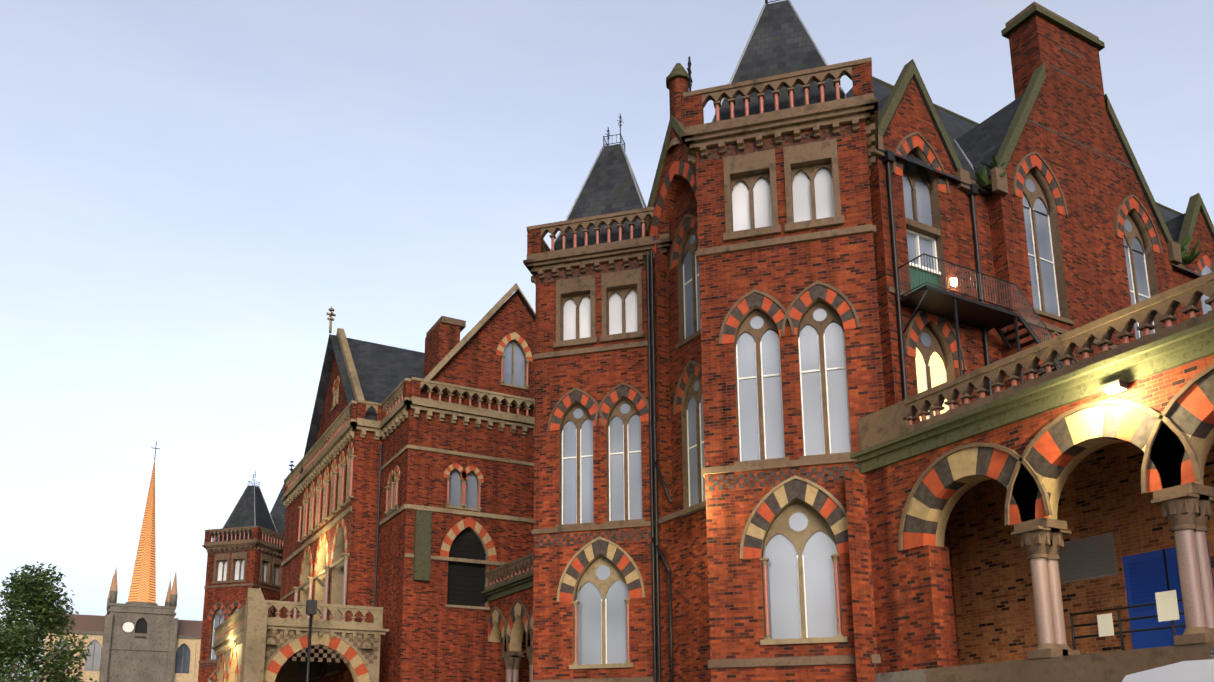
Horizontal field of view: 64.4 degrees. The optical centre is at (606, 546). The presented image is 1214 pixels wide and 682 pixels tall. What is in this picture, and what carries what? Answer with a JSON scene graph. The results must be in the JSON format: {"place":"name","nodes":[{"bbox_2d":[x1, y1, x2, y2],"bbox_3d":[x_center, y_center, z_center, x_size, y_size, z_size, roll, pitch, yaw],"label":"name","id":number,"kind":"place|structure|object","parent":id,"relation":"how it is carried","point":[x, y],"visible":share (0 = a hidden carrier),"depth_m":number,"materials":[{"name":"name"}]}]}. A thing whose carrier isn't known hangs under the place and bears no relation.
{"place":"outdoors","nodes":[
{"label":"outdoors","id":0,"kind":"place"},
{"bbox_2d":[0,0,1213,681],"label":"sky","id":1,"kind":"structure","parent":0,"point":[189,189],"materials":[{"name":"blue"}]},
{"bbox_2d":[846,2,1213,648],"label":"building wing","id":2,"kind":"structure","parent":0,"point":[1037,191],"depth_m":37.04,"materials":[{"name":"brick"}]},
{"bbox_2d":[893,253,1072,404],"bbox_3d":[14.915,-5.682,34.213,11.010,7.600,1.416,6,-13,-29],"label":"fire escape","id":3,"kind":"object","parent":2,"relation":"attached to","point":[956,308],"visible":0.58,"depth_m":33.05,"materials":[{"name":"black metal"}]},
{"bbox_2d":[1122,649,1213,681],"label":"parked car","id":4,"kind":"object","parent":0,"point":[1194,671],"visible":1,"depth_m":6.07,"materials":[{"name":"white"}]},
{"bbox_3d":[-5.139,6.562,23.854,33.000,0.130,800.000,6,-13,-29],"label":"pavements","id":5,"kind":"structure","parent":0,"visible":0},
{"bbox_2d":[0,561,96,681],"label":"birch tree","id":6,"kind":"object","parent":5,"relation":"on","point":[29,593],"visible":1,"depth_m":50.83,"materials":[{"name":"green plant"}]},
{"bbox_2d":[42,442,201,681],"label":"church","id":7,"kind":"structure","parent":5,"relation":"on","point":[140,635],"depth_m":158.21,"materials":[{"name":"grey stone"}]},
{"bbox_2d":[198,471,284,681],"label":"tower","id":8,"kind":"structure","parent":5,"relation":"on","point":[244,548],"depth_m":96.96,"materials":[{"name":"brick"}]},
{"bbox_2d":[270,461,294,616],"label":"building section","id":9,"kind":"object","parent":5,"relation":"on","point":[278,513],"depth_m":106.11,"materials":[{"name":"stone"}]},
{"bbox_2d":[211,588,388,681],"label":"porte cochere","id":10,"kind":"object","parent":5,"relation":"on","point":[253,642],"visible":1,"depth_m":50.22,"materials":[{"name":"stone"}]},
{"bbox_2d":[280,283,534,681],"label":"block","id":11,"kind":"structure","parent":5,"relation":"on","point":[407,499],"depth_m":56.12,"materials":[{"name":"brick"}]},
{"bbox_2d":[479,553,533,681],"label":"arcade link","id":12,"kind":"object","parent":5,"relation":"on","point":[510,617],"visible":0.17,"depth_m":51.32,"materials":[{"name":"stone"}]},
{"bbox_2d":[523,113,671,681],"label":"tower","id":13,"kind":"structure","parent":5,"relation":"on","point":[592,589],"depth_m":39.17,"materials":[{"name":"brick"}]},
{"bbox_2d":[681,0,884,681],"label":"tower","id":14,"kind":"structure","parent":5,"relation":"on","point":[780,149],"depth_m":30.69,"materials":[{"name":"brick"}]},
{"bbox_2d":[639,63,710,681],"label":"building section","id":15,"kind":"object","parent":14,"relation":"attached to","point":[680,611],"depth_m":37.67,"materials":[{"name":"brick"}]},
{"bbox_2d":[844,271,1213,681],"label":"arcade","id":16,"kind":"object","parent":5,"relation":"on","point":[982,509],"visible":1,"depth_m":25.07,"materials":[{"name":"brick"}]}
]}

